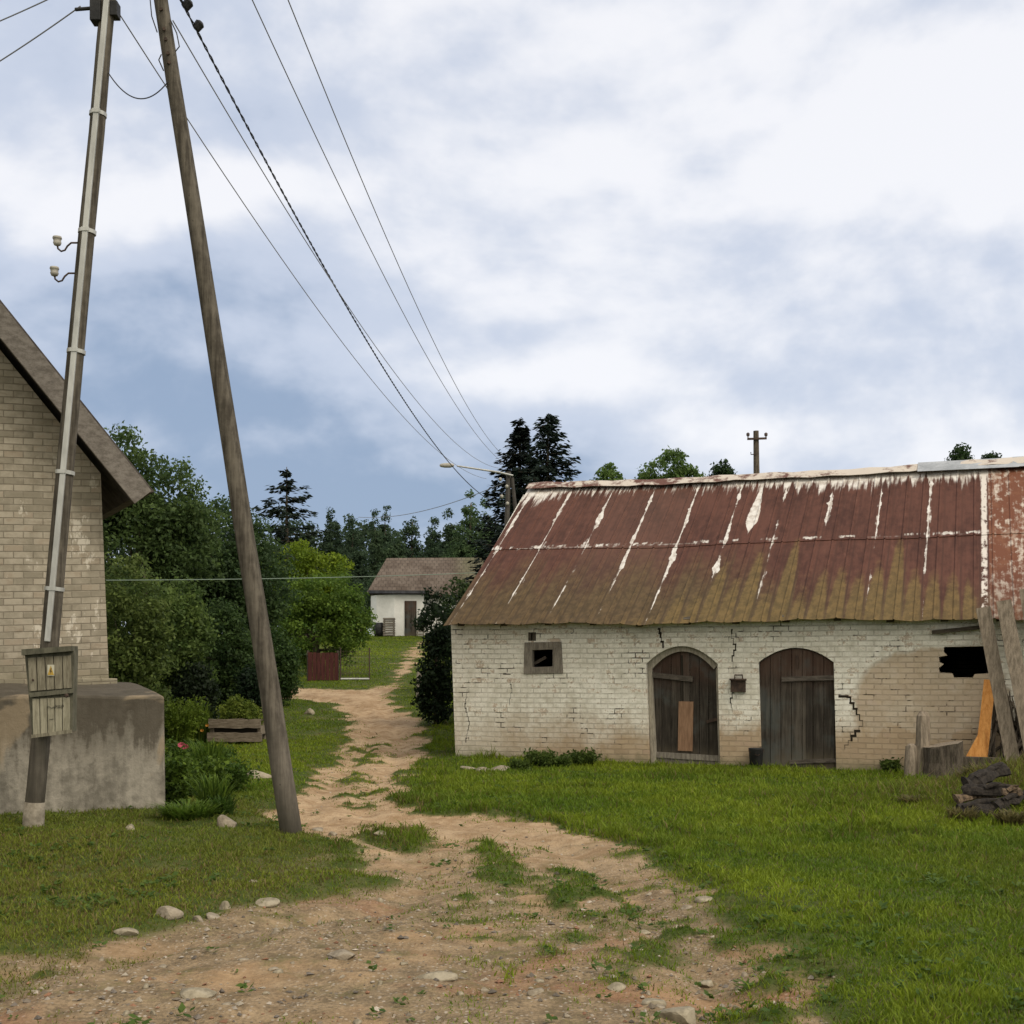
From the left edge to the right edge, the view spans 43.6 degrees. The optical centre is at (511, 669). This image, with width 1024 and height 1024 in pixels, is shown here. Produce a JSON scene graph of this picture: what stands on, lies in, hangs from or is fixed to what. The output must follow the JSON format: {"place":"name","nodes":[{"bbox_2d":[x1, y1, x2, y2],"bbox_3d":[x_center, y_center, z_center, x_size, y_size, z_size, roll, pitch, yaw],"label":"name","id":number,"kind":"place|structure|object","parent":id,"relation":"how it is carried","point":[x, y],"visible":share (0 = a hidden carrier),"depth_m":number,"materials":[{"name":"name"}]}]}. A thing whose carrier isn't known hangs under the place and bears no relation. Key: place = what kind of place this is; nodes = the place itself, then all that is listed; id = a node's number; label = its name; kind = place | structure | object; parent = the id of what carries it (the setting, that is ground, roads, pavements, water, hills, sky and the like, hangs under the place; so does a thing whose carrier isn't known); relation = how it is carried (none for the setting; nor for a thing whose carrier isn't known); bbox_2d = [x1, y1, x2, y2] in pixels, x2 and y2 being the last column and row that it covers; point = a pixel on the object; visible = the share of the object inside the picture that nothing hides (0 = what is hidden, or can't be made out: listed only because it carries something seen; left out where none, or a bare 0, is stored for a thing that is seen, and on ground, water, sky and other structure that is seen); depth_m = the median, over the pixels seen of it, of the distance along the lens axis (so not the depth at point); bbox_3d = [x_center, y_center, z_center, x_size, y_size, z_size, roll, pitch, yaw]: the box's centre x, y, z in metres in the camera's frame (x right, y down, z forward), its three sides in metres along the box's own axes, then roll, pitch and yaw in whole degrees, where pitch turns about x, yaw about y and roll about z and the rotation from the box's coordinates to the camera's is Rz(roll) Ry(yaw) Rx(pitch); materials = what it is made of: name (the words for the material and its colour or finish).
{"place":"outdoors","nodes":[
{"label":"outdoors","id":0,"kind":"place"},
{"bbox_2d":[0,634,1023,1023],"bbox_3d":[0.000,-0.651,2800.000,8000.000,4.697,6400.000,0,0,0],"label":"ground","id":1,"kind":"structure","parent":0,"point":[380,716],"depth_m":7.75,"materials":[{"name":"soil"}]},
{"bbox_2d":[22,0,120,827],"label":"utility pole","id":2,"kind":"object","parent":1,"relation":"on","point":[105,15],"visible":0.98,"depth_m":12.01,"materials":[{"name":"wood"}]},
{"bbox_2d":[21,646,77,737],"bbox_3d":[-4.268,0.204,11.835,0.463,0.848,0.190,0,0,0],"label":"meter cabinet","id":3,"kind":"object","parent":2,"relation":"attached to","point":[52,676],"visible":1,"depth_m":11.78,"materials":[{"name":"metal"}]},
{"bbox_2d":[121,16,485,478],"bbox_3d":[-2.321,-6.120,28.574,0.012,1.212,32.976,0,0,5],"label":"overhead wire","id":4,"kind":"object","parent":2,"relation":"attached to","point":[264,233],"visible":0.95,"depth_m":16.84,"materials":[{"name":"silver metal"}]},
{"bbox_2d":[0,682,164,814],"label":"concrete platform","id":5,"kind":"structure","parent":1,"relation":"on","point":[109,752],"depth_m":13.18,"materials":[{"name":"grey concrete"}]},
{"bbox_2d":[0,300,153,684],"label":"brick house","id":6,"kind":"structure","parent":5,"relation":"on","point":[108,480],"depth_m":14.22,"materials":[{"name":"beige brick"}]},
{"bbox_2d":[113,927,138,935],"bbox_3d":[-2.344,1.594,7.786,0.159,0.053,0.098,0,0,14],"label":"stone","id":7,"kind":"object","parent":1,"relation":"on","point":[126,931],"visible":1,"depth_m":7.75,"materials":[{"name":"beige stone"}]},
{"bbox_2d":[104,551,178,723],"bbox_3d":[-7.241,-0.271,24.037,2.034,3.902,1.630,0,0,0],"label":"shrub","id":8,"kind":"object","parent":1,"relation":"on","point":[125,666],"visible":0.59,"depth_m":23.77,"materials":[{"name":"green plant"}]},
{"bbox_2d":[103,420,232,682],"bbox_3d":[-9.017,-2.338,30.077,4.909,7.022,3.571,0,0,0],"label":"broadleaf tree","id":9,"kind":"object","parent":1,"relation":"on","point":[150,526],"visible":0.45,"depth_m":29.56,"materials":[{"name":"green plant"}]},
{"bbox_2d":[155,906,183,919],"bbox_3d":[-2.173,1.545,8.092,0.186,0.113,0.119,0,0,16],"label":"stone","id":10,"kind":"object","parent":1,"relation":"on","point":[171,913],"visible":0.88,"depth_m":8.05,"materials":[{"name":"beige stone"}]},
{"bbox_2d":[136,574,219,710],"bbox_3d":[-6.868,-0.234,26.002,1.907,3.493,1.629,0,0,0],"label":"shrub","id":11,"kind":"object","parent":1,"relation":"on","point":[196,623],"visible":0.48,"depth_m":25.82,"materials":[{"name":"green plant"}]},
{"bbox_2d":[165,748,198,804],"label":"weed clump","id":12,"kind":"object","parent":1,"relation":"on","point":[177,772],"visible":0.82,"depth_m":13.89,"materials":[{"name":"green plant"}]},
{"bbox_2d":[139,798,230,820],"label":"weed clump","id":13,"kind":"object","parent":1,"relation":"on","point":[184,811],"visible":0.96,"depth_m":12.67,"materials":[{"name":"green plant"}]},
{"bbox_2d":[165,736,205,759],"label":"flowering plant","id":14,"kind":"object","parent":1,"relation":"on","point":[173,748],"visible":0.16,"depth_m":19.32,"materials":[{"name":"green plant"}]},
{"bbox_2d":[163,694,210,744],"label":"weed clump","id":15,"kind":"object","parent":1,"relation":"on","point":[185,723],"visible":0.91,"depth_m":24.02,"materials":[{"name":"green plant"}]},
{"bbox_2d":[168,659,222,718],"bbox_3d":[-6.381,0.666,25.581,1.251,1.760,1.148,0,0,0],"label":"shrub","id":16,"kind":"object","parent":1,"relation":"on","point":[195,680],"visible":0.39,"depth_m":25.39,"materials":[{"name":"green plant"}]},
{"bbox_2d":[180,987,217,998],"bbox_3d":[-1.535,1.571,6.218,0.178,0.059,0.132,0,0,19],"label":"stone","id":17,"kind":"object","parent":1,"relation":"on","point":[192,992],"visible":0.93,"depth_m":6.18,"materials":[{"name":"beige stone"}]},
{"bbox_2d":[165,749,240,796],"bbox_3d":[-3.831,1.245,15.268,1.030,0.593,0.980,0,0,-40],"label":"weed clump","id":18,"kind":"object","parent":1,"relation":"on","point":[214,767],"visible":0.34,"depth_m":15.20,"materials":[{"name":"green plant"}]},
{"bbox_2d":[193,700,214,742],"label":"flowering plant","id":19,"kind":"object","parent":1,"relation":"on","point":[203,731],"visible":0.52,"depth_m":24.65,"materials":[{"name":"green plant"}]},
{"bbox_2d":[182,738,236,763],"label":"weed clump","id":20,"kind":"object","parent":1,"relation":"on","point":[200,751],"visible":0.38,"depth_m":18.79,"materials":[{"name":"green plant"}]},
{"bbox_2d":[185,772,241,803],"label":"weed clump","id":21,"kind":"object","parent":1,"relation":"on","point":[212,789],"visible":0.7,"depth_m":13.48,"materials":[{"name":"green plant"}]},
{"bbox_2d":[185,596,255,708],"bbox_3d":[-6.431,-0.167,28.530,1.830,2.947,1.698,0,0,-38],"label":"shrub","id":22,"kind":"object","parent":1,"relation":"on","point":[224,658],"visible":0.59,"depth_m":28.21,"materials":[{"name":"green plant"}]},
{"bbox_2d":[209,793,238,814],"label":"weed clump","id":23,"kind":"object","parent":1,"relation":"on","point":[228,808],"visible":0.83,"depth_m":12.98,"materials":[{"name":"green plant"}]},
{"bbox_2d":[150,0,301,834],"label":"utility pole","id":24,"kind":"object","parent":1,"relation":"on","point":[287,808],"visible":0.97,"depth_m":12.03,"materials":[{"name":"wood"}]},
{"bbox_2d":[172,20,503,468],"bbox_3d":[-1.761,-6.302,28.579,0.012,1.567,32.974,0,0,5],"label":"overhead wire","id":25,"kind":"object","parent":24,"relation":"attached to","point":[292,219],"visible":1,"depth_m":16.07,"materials":[{"name":"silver metal"}]},
{"bbox_2d":[180,0,496,503],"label":"overhead cable","id":26,"kind":"object","parent":24,"relation":"attached to","point":[233,100],"visible":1,"depth_m":16.70,"materials":[{"name":"grey plastic"}]},
{"bbox_2d":[252,0,501,461],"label":"overhead wire","id":27,"kind":"object","parent":24,"relation":"attached to","point":[345,197],"visible":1,"depth_m":18.16,"materials":[{"name":"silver metal"}]},
{"bbox_2d":[288,0,503,455],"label":"overhead wire","id":28,"kind":"object","parent":24,"relation":"attached to","point":[368,195],"visible":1,"depth_m":18.12,"materials":[{"name":"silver metal"}]},
{"bbox_2d":[149,492,304,662],"bbox_3d":[-7.732,-1.805,33.061,4.709,5.528,3.314,0,0,0],"label":"broadleaf tree","id":29,"kind":"object","parent":1,"relation":"on","point":[231,590],"visible":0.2,"depth_m":32.46,"materials":[{"name":"green plant"}]},
{"bbox_2d":[217,815,236,826],"bbox_3d":[-2.717,1.503,12.212,0.190,0.241,0.181,0,0,2],"label":"stone","id":30,"kind":"object","parent":1,"relation":"on","point":[223,820],"visible":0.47,"depth_m":12.15,"materials":[{"name":"beige stone"}]},
{"bbox_2d":[193,756,261,791],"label":"weed clump","id":31,"kind":"object","parent":1,"relation":"on","point":[238,775],"visible":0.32,"depth_m":15.95,"materials":[{"name":"green plant"}]},
{"bbox_2d":[207,718,265,741],"bbox_3d":[-5.302,1.159,24.825,1.046,0.448,0.730,0,0,2],"label":"wooden bench","id":32,"kind":"object","parent":1,"relation":"on","point":[241,730],"visible":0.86,"depth_m":24.47,"materials":[{"name":"wood"}]},
{"bbox_2d":[216,693,263,724],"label":"bed plant","id":33,"kind":"object","parent":32,"relation":"in","point":[246,710],"visible":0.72,"depth_m":24.72,"materials":[{"name":"green plant"}]},
{"bbox_2d":[228,663,262,714],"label":"shrub","id":34,"kind":"object","parent":1,"relation":"on","point":[247,679],"visible":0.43,"depth_m":27.26,"materials":[{"name":"green plant"}]},
{"bbox_2d":[255,897,279,907],"bbox_3d":[-1.645,1.572,8.613,0.167,0.068,0.117,0,0,-6],"label":"stone","id":35,"kind":"object","parent":1,"relation":"on","point":[269,902],"visible":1,"depth_m":8.59,"materials":[{"name":"beige stone"}]},
{"bbox_2d":[248,626,306,706],"bbox_3d":[-5.799,0.015,30.977,1.529,2.165,1.467,0,0,-27],"label":"shrub","id":36,"kind":"object","parent":1,"relation":"on","point":[287,660],"visible":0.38,"depth_m":30.79,"materials":[{"name":"green plant"}]},
{"bbox_2d":[238,467,353,633],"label":"spruce","id":37,"kind":"object","parent":1,"relation":"on","point":[286,511],"visible":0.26,"depth_m":61.85,"materials":[{"name":"green plant"}]},
{"bbox_2d":[105,515,500,630],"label":"woodland","id":38,"kind":"object","parent":1,"relation":"on","point":[365,528],"depth_m":116.75,"materials":[{"name":"green plant"}]},
{"bbox_2d":[260,538,355,653],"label":"broadleaf tree","id":39,"kind":"object","parent":1,"relation":"on","point":[308,561],"visible":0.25,"depth_m":43.22,"materials":[{"name":"green plant"}]},
{"bbox_2d":[307,650,338,681],"bbox_3d":[-5.620,-0.102,38.077,0.950,0.950,0.088,0,0,-6],"label":"board fence","id":40,"kind":"object","parent":1,"relation":"on","point":[327,666],"visible":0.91,"depth_m":38.03,"materials":[{"name":"red paint"}]},
{"bbox_2d":[270,571,378,673],"bbox_3d":[-5.971,-1.365,39.975,3.680,3.534,2.724,0,0,0],"label":"broadleaf tree","id":41,"kind":"object","parent":1,"relation":"on","point":[341,617],"visible":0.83,"depth_m":39.50,"materials":[{"name":"green plant"}]},
{"bbox_2d":[326,949,354,960],"bbox_3d":[-0.944,1.572,7.043,0.177,0.066,0.109,0,0,16],"label":"stone","id":42,"kind":"object","parent":1,"relation":"on","point":[342,954],"visible":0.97,"depth_m":7.00,"materials":[{"name":"beige stone"}]},
{"bbox_2d":[314,507,366,606],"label":"young conifer","id":43,"kind":"object","parent":1,"relation":"on","point":[329,543],"visible":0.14,"depth_m":99.70,"materials":[{"name":"green plant"}]},
{"bbox_2d":[340,647,369,680],"bbox_3d":[-4.687,-0.119,38.204,0.900,1.100,0.058,0,0,-14],"label":"wire fence","id":44,"kind":"object","parent":1,"relation":"on","point":[352,664],"visible":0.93,"depth_m":38.16,"materials":[{"name":"metal"}]},
{"bbox_2d":[342,513,373,623],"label":"young conifer","id":45,"kind":"object","parent":1,"relation":"on","point":[357,556],"visible":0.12,"depth_m":104.54,"materials":[{"name":"green plant"}]},
{"bbox_2d":[364,509,384,579],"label":"young conifer","id":46,"kind":"object","parent":1,"relation":"on","point":[376,546],"visible":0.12,"depth_m":107.59,"materials":[{"name":"green plant"}]},
{"bbox_2d":[358,531,406,616],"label":"young conifer","id":47,"kind":"object","parent":1,"relation":"on","point":[396,550],"visible":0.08,"depth_m":95.55,"materials":[{"name":"green plant"}]},
{"bbox_2d":[374,505,395,563],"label":"young conifer","id":48,"kind":"object","parent":1,"relation":"on","point":[387,535],"visible":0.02,"depth_m":109.89,"materials":[{"name":"green plant"}]},
{"bbox_2d":[383,618,394,636],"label":"crate stack","id":49,"kind":"object","parent":1,"relation":"on","point":[386,625],"visible":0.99,"depth_m":68.85,"materials":[{"name":"grey wood"}]},
{"bbox_2d":[401,515,422,557],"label":"young conifer","id":50,"kind":"object","parent":1,"relation":"on","point":[412,546],"visible":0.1,"depth_m":107.74,"materials":[{"name":"green plant"}]},
{"bbox_2d":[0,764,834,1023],"bbox_3d":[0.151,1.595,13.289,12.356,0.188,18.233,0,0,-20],"label":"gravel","id":51,"kind":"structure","parent":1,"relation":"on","point":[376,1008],"depth_m":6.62,"materials":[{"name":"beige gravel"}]},
{"bbox_2d":[367,557,484,635],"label":"cottage","id":52,"kind":"structure","parent":1,"relation":"on","point":[400,599],"depth_m":71.90,"materials":[{"name":"paint"}]},
{"bbox_2d":[405,601,416,635],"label":"door","id":53,"kind":"structure","parent":52,"relation":"in","point":[410,606],"depth_m":70.09,"materials":[{"name":"wood"}]},
{"bbox_2d":[416,516,443,557],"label":"young conifer","id":54,"kind":"object","parent":1,"relation":"on","point":[432,541],"visible":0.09,"depth_m":103.70,"materials":[{"name":"green plant"}]},
{"bbox_2d":[410,586,455,724],"bbox_3d":[-1.565,-0.213,27.503,1.287,3.183,1.237,0,0,31],"label":"shrub","id":55,"kind":"object","parent":1,"relation":"on","point":[434,683],"visible":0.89,"depth_m":27.28,"materials":[{"name":"green plant"}]},
{"bbox_2d":[415,971,457,980],"bbox_3d":[-0.388,1.603,6.641,0.232,0.077,0.148,0,0,-27],"label":"stone","id":56,"kind":"object","parent":1,"relation":"on","point":[445,976],"visible":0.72,"depth_m":6.61,"materials":[{"name":"beige stone"}]},
{"bbox_2d":[431,508,463,557],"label":"young conifer","id":57,"kind":"object","parent":1,"relation":"on","point":[448,529],"visible":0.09,"depth_m":99.71,"materials":[{"name":"green plant"}]},
{"bbox_2d":[436,576,469,659],"bbox_3d":[-1.355,-0.822,34.016,1.456,3.399,1.372,0,0,0],"label":"shrub","id":58,"kind":"object","parent":1,"relation":"on","point":[460,585],"visible":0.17,"depth_m":33.97,"materials":[{"name":"green plant"}]},
{"bbox_2d":[438,489,491,557],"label":"young conifer","id":59,"kind":"object","parent":1,"relation":"on","point":[460,547],"visible":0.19,"depth_m":95.46,"materials":[{"name":"green plant"}]},
{"bbox_2d":[440,463,516,527],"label":"street lamp","id":60,"kind":"object","parent":1,"relation":"on","point":[510,485],"visible":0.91,"depth_m":44.92,"materials":[{"name":"metal"}]},
{"bbox_2d":[454,417,543,604],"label":"spruce","id":61,"kind":"object","parent":1,"relation":"on","point":[518,436],"visible":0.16,"depth_m":65.70,"materials":[{"name":"green plant"}]},
{"bbox_2d":[434,413,581,625],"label":"spruce","id":62,"kind":"object","parent":1,"relation":"on","point":[545,466],"visible":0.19,"depth_m":63.68,"materials":[{"name":"green plant"}]},
{"bbox_2d":[0,635,1023,1023],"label":"grass","id":63,"kind":"structure","parent":1,"relation":"on","point":[860,805],"depth_m":10.57,"materials":[{"name":"green plant"}]},
{"bbox_2d":[507,757,532,769],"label":"weed clump","id":64,"kind":"object","parent":1,"relation":"on","point":[518,763],"visible":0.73,"depth_m":19.69,"materials":[{"name":"green plant"}]},
{"bbox_2d":[523,746,558,767],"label":"weed clump","id":65,"kind":"object","parent":1,"relation":"on","point":[543,758],"visible":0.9,"depth_m":20.11,"materials":[{"name":"green plant"}]},
{"bbox_2d":[549,752,572,767],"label":"weed clump","id":66,"kind":"object","parent":1,"relation":"on","point":[563,758],"visible":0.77,"depth_m":20.26,"materials":[{"name":"green plant"}]},
{"bbox_2d":[566,747,602,765],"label":"weed clump","id":67,"kind":"object","parent":1,"relation":"on","point":[581,757],"visible":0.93,"depth_m":20.51,"materials":[{"name":"green plant"}]},
{"bbox_2d":[590,462,625,480],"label":"leafy treetop","id":68,"kind":"object","parent":1,"relation":"on","point":[608,470],"visible":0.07,"depth_m":59.73,"materials":[{"name":"green plant"}]},
{"bbox_2d":[634,446,705,479],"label":"leafy treetop","id":69,"kind":"object","parent":1,"relation":"on","point":[678,468],"visible":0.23,"depth_m":61.62,"materials":[{"name":"green plant"}]},
{"bbox_2d":[657,1006,695,1023],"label":"stone","id":70,"kind":"object","parent":1,"relation":"on","point":[683,1015],"visible":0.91,"depth_m":5.91,"materials":[{"name":"beige stone"}]},
{"bbox_2d":[709,459,735,475],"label":"leafy treetop","id":71,"kind":"object","parent":1,"relation":"on","point":[723,469],"visible":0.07,"depth_m":65.77,"materials":[{"name":"green plant"}]},
{"bbox_2d":[443,456,1023,770],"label":"brick barn","id":72,"kind":"structure","parent":1,"relation":"on","point":[828,618],"depth_m":21.15,"materials":[{"name":"grey brick"}]},
{"bbox_2d":[106,572,477,580],"bbox_3d":[-3.086,-1.540,20.950,0.012,0.642,8.484,0,0,36],"label":"garden line","id":73,"kind":"object","parent":72,"relation":"attached to","point":[283,578],"visible":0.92,"depth_m":20.20,"materials":[{"name":"green"}]},
{"bbox_2d":[524,642,562,673],"bbox_3d":[0.549,-0.199,21.522,0.694,0.541,0.180,0,0,20],"label":"window","id":74,"kind":"structure","parent":72,"relation":"in","point":[529,647],"depth_m":21.45,"materials":[{"name":"grey concrete"}]},
{"bbox_2d":[652,651,718,764],"bbox_3d":[2.798,0.638,20.788,1.246,1.902,0.101,0,0,20],"label":"door","id":75,"kind":"structure","parent":72,"relation":"in","point":[685,694],"depth_m":20.77,"materials":[{"name":"brown wood"}]},
{"bbox_2d":[760,649,835,769],"bbox_3d":[4.484,0.623,20.074,1.179,1.915,0.079,0,0,20],"label":"door","id":76,"kind":"structure","parent":72,"relation":"in","point":[802,680],"depth_m":20.07,"materials":[{"name":"brown wood"}]},
{"bbox_2d":[748,748,763,765],"bbox_3d":[3.832,1.362,20.091,0.248,0.270,0.255,0,0,0],"label":"bucket","id":77,"kind":"object","parent":1,"relation":"on","point":[755,754],"visible":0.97,"depth_m":20.01,"materials":[{"name":"black plastic"}]},
{"bbox_2d":[746,430,767,473],"bbox_3d":[7.637,-3.541,39.997,0.670,7.854,0.304,0,0,0],"label":"telegraph pole","id":78,"kind":"object","parent":1,"relation":"on","point":[756,438],"visible":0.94,"depth_m":39.92,"materials":[{"name":"brown wood"}]},
{"bbox_2d":[879,757,903,771],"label":"weed clump","id":79,"kind":"object","parent":1,"relation":"on","point":[887,764],"visible":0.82,"depth_m":19.41,"materials":[{"name":"green plant"}]},
{"bbox_2d":[904,743,917,776],"bbox_3d":[5.769,1.349,18.486,0.196,0.576,0.347,0,0,23],"label":"split post","id":80,"kind":"object","parent":1,"relation":"on","point":[910,764],"visible":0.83,"depth_m":18.41,"materials":[{"name":"grey wood"}]},
{"bbox_2d":[890,793,933,805],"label":"weed clump","id":81,"kind":"object","parent":1,"relation":"on","point":[912,798],"visible":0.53,"depth_m":14.17,"materials":[{"name":"green plant"}]},
{"bbox_2d":[915,711,929,775],"bbox_3d":[5.943,1.111,18.529,0.196,1.024,0.352,0,0,23],"label":"split post","id":82,"kind":"object","parent":1,"relation":"on","point":[923,729],"visible":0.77,"depth_m":18.47,"materials":[{"name":"grey wood"}]},
{"bbox_2d":[922,741,963,778],"bbox_3d":[6.194,1.302,18.345,0.687,0.576,0.545,0,0,0],"label":"tree stump","id":83,"kind":"object","parent":1,"relation":"on","point":[942,757],"visible":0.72,"depth_m":18.16,"materials":[{"name":"grey wood"}]},
{"bbox_2d":[944,442,974,460],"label":"leafy treetop","id":84,"kind":"object","parent":1,"relation":"on","point":[960,453],"visible":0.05,"depth_m":55.83,"materials":[{"name":"green plant"}]},
{"bbox_2d":[942,805,988,821],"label":"weed clump","id":85,"kind":"object","parent":1,"relation":"on","point":[971,813],"visible":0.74,"depth_m":12.91,"materials":[{"name":"green plant"}]},
{"bbox_2d":[952,793,996,803],"bbox_3d":[4.956,1.309,13.547,0.612,0.221,0.142,0,0,-14],"label":"rotten log","id":86,"kind":"object","parent":1,"relation":"on","point":[960,798],"visible":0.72,"depth_m":13.47,"materials":[{"name":"beige wood"}]},
{"bbox_2d":[961,782,1010,796],"bbox_3d":[5.008,1.256,13.474,0.530,0.156,0.130,0,0,17],"label":"rotten log","id":87,"kind":"object","parent":86,"relation":"on","point":[991,789],"visible":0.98,"depth_m":13.45,"materials":[{"name":"grey wood"}]},
{"bbox_2d":[961,762,1011,784],"bbox_3d":[5.102,1.141,13.761,0.653,0.279,0.178,0,0,-31],"label":"rotten log","id":88,"kind":"object","parent":87,"relation":"on","point":[991,773],"visible":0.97,"depth_m":13.73,"materials":[{"name":"grey wood"}]},
{"bbox_2d":[963,756,1000,766],"bbox_3d":[6.727,1.422,18.405,0.579,0.361,0.382,0,0,20],"label":"wood block","id":89,"kind":"object","parent":1,"relation":"on","point":[968,759],"depth_m":18.26,"materials":[{"name":"grey wood"}]},
{"bbox_2d":[966,730,986,756],"bbox_3d":[6.730,1.073,18.560,0.300,0.400,0.150,0,0,20],"label":"orange board","id":90,"kind":"object","parent":89,"relation":"on","point":[978,748],"visible":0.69,"depth_m":18.53,"materials":[{"name":"orange wood"}]},
{"bbox_2d":[978,679,993,756],"bbox_3d":[6.922,0.712,18.708,0.172,1.147,0.520,0,0,35],"label":"orange board","id":91,"kind":"object","parent":89,"relation":"on","point":[986,710],"visible":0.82,"depth_m":18.73,"materials":[{"name":"orange wood"}]},
{"bbox_2d":[956,798,1011,815],"bbox_3d":[4.860,1.416,13.182,0.566,0.186,0.150,0,0,-11],"label":"rotten log","id":92,"kind":"object","parent":1,"relation":"on","point":[985,805],"visible":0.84,"depth_m":13.16,"materials":[{"name":"grey wood"}]},
{"bbox_2d":[991,790,1023,809],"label":"rotten log","id":93,"kind":"object","parent":92,"relation":"on","point":[1013,798],"visible":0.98,"depth_m":13.24,"materials":[{"name":"grey wood"}]},
{"bbox_2d":[1001,785,1022,795],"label":"rotten log","id":94,"kind":"object","parent":93,"relation":"on","point":[1016,789],"visible":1,"depth_m":13.30,"materials":[{"name":"beige wood"}]},
{"bbox_2d":[976,606,1019,763],"bbox_3d":[7.013,0.253,18.430,0.193,2.369,0.764,0,0,-24],"label":"leaning plank","id":95,"kind":"object","parent":1,"relation":"on","point":[996,678],"visible":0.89,"depth_m":18.45,"materials":[{"name":"grey wood"}]},
{"bbox_2d":[988,690,1023,760],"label":"brushwood","id":96,"kind":"object","parent":1,"relation":"on","point":[993,749],"visible":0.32,"depth_m":18.75,"materials":[{"name":"brown wood"}]},
{"bbox_2d":[989,808,1023,826],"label":"weed clump","id":97,"kind":"object","parent":1,"relation":"on","point":[1007,817],"visible":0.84,"depth_m":12.63,"materials":[{"name":"green plant"}]},
{"bbox_2d":[996,599,1023,748],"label":"leaning plank","id":98,"kind":"object","parent":1,"relation":"on","point":[1012,646],"visible":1,"depth_m":18.32,"materials":[{"name":"grey wood"}]},
{"bbox_2d":[0,0,1023,633],"label":"sky","id":99,"kind":"structure","parent":0,"point":[694,227],"materials":[{"name":"white"}]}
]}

